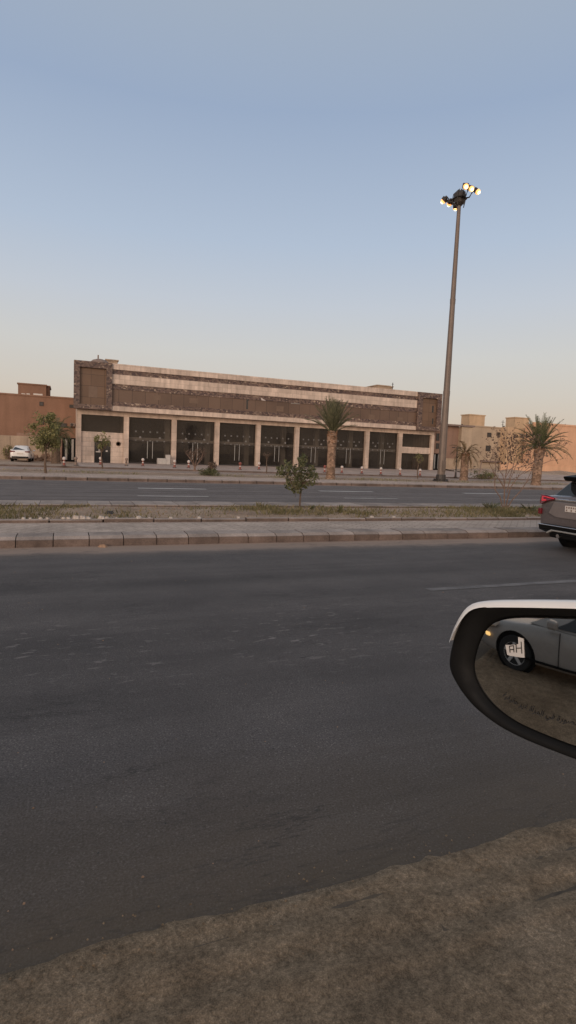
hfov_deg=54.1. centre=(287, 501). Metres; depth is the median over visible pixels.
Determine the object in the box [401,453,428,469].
lower window
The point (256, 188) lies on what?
sky
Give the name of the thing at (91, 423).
upper window
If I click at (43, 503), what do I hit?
median back kerb
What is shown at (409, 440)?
upper window
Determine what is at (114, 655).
road
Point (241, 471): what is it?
forecourt kerb
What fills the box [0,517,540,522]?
median edging
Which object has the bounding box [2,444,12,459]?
bush
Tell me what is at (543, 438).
palm tree
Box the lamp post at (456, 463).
[452,447,461,476]
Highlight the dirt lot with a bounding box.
[0,459,78,465]
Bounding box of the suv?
[538,475,575,547]
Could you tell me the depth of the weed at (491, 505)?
17.61 m
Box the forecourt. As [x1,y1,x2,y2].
[77,462,569,479]
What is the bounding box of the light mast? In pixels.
[433,183,479,481]
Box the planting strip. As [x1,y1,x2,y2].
[0,469,568,484]
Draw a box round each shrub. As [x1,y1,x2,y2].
[184,447,206,470]
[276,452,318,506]
[473,422,568,507]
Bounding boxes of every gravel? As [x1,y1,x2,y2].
[0,801,573,1020]
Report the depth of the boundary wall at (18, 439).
58.69 m
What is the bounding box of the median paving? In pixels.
[0,520,540,532]
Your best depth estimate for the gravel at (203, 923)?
2.04 m
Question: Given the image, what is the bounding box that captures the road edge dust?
[9,479,538,489]
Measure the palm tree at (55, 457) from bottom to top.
4.452 m
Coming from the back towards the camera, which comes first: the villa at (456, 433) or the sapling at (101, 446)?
the villa at (456, 433)
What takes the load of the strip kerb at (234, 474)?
on the ground
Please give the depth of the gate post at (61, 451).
60.23 m
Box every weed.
[482,502,502,508]
[520,503,540,509]
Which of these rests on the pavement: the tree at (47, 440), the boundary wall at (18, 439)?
the tree at (47, 440)
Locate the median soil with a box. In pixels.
[1,506,540,520]
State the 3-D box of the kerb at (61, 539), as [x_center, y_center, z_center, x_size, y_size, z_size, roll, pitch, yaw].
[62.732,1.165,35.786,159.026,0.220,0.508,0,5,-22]
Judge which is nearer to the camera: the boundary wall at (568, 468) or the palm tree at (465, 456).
the palm tree at (465, 456)
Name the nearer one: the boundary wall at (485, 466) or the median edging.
the median edging
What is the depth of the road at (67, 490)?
24.39 m
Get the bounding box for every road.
[0,466,570,482]
[0,479,559,503]
[0,537,575,974]
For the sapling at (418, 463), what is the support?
on the service road at (87, 469)
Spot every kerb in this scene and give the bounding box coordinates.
[0,464,571,481]
[0,468,543,482]
[0,475,563,489]
[0,500,541,507]
[0,527,549,547]
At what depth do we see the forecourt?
58.72 m
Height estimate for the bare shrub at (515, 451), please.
2.938 m
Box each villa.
[0,382,75,460]
[434,414,485,458]
[471,417,528,463]
[523,422,575,465]
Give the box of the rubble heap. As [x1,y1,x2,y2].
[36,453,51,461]
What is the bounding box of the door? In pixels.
[94,441,110,462]
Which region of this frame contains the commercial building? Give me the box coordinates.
[73,359,442,469]
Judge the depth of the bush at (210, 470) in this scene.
37.26 m
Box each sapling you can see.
[93,431,110,468]
[264,452,272,472]
[413,453,423,478]
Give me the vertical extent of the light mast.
21.964 m
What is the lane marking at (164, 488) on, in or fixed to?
on the road at (67, 490)
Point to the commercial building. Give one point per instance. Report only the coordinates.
(137, 414)
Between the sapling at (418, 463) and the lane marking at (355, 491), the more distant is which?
the sapling at (418, 463)
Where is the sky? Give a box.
[0,0,575,435]
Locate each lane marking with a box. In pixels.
[146,488,183,488]
[340,491,370,491]
[425,580,575,590]
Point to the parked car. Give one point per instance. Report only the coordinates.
(20, 452)
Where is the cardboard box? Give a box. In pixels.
[157,455,170,464]
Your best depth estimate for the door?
57.20 m
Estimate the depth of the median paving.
11.72 m
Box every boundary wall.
[0,433,51,459]
[446,458,473,468]
[473,463,499,469]
[500,463,575,472]
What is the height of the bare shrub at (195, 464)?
1.971 m
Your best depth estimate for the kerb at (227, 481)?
31.46 m
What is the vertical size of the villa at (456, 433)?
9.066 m
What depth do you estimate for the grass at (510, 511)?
14.55 m
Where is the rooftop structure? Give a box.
[92,355,115,362]
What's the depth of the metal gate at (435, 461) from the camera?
73.02 m
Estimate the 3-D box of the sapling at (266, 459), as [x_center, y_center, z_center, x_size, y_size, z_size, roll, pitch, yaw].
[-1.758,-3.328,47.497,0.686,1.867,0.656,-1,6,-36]
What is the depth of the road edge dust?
31.27 m
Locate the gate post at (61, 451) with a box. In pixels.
[60,438,61,460]
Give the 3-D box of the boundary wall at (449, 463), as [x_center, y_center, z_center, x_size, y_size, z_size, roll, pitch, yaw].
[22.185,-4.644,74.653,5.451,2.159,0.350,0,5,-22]
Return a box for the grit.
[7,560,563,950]
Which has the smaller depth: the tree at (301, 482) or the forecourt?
the tree at (301, 482)
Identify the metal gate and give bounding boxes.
[63,438,75,461]
[433,453,438,469]
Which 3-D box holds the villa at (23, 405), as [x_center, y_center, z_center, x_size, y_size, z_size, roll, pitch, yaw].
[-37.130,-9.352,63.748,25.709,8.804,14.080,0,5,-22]
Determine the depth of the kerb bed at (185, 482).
30.54 m
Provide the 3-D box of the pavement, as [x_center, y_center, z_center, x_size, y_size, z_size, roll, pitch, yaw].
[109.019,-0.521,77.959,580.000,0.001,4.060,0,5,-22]
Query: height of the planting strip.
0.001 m
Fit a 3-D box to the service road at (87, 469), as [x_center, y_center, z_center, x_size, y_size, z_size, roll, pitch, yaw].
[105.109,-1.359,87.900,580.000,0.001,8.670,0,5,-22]
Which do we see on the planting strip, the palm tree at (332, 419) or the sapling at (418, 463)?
the palm tree at (332, 419)
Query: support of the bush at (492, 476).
on the service road at (87, 469)
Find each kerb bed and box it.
[15,537,218,547]
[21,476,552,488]
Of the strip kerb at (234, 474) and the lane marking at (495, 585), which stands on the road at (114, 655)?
the lane marking at (495, 585)
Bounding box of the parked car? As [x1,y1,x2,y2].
[10,445,34,461]
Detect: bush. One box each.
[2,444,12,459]
[198,461,219,475]
[470,469,490,478]
[481,472,497,478]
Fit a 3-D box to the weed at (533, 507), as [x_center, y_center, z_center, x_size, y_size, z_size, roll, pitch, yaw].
[7.576,0.166,17.556,0.753,0.253,0.790,3,5,11]
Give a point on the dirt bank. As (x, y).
(543, 472)
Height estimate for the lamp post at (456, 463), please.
3.088 m
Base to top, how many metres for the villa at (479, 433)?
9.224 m
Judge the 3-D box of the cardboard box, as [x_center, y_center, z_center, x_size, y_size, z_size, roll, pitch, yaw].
[-12.825,-4.373,58.188,1.300,1.000,0.600,0,5,-22]
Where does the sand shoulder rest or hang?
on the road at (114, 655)
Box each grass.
[0,502,540,518]
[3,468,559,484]
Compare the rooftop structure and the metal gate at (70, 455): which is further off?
the metal gate at (70, 455)
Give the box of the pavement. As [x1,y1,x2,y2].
[0,472,566,486]
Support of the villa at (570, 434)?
on the ground
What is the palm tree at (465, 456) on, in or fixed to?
on the service road at (87, 469)
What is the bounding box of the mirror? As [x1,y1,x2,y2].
[449,599,575,758]
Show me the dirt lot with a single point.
(17, 462)
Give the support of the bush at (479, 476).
on the service road at (87, 469)
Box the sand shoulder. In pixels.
[0,819,575,1023]
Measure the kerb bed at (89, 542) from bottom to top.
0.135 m
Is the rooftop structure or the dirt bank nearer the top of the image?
the rooftop structure
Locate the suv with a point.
(557, 511)
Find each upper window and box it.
[81,414,123,432]
[402,434,429,447]
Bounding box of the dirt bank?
[446,468,575,474]
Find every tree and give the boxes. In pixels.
[24,411,63,472]
[34,415,74,463]
[302,395,357,478]
[450,441,480,480]
[514,414,572,485]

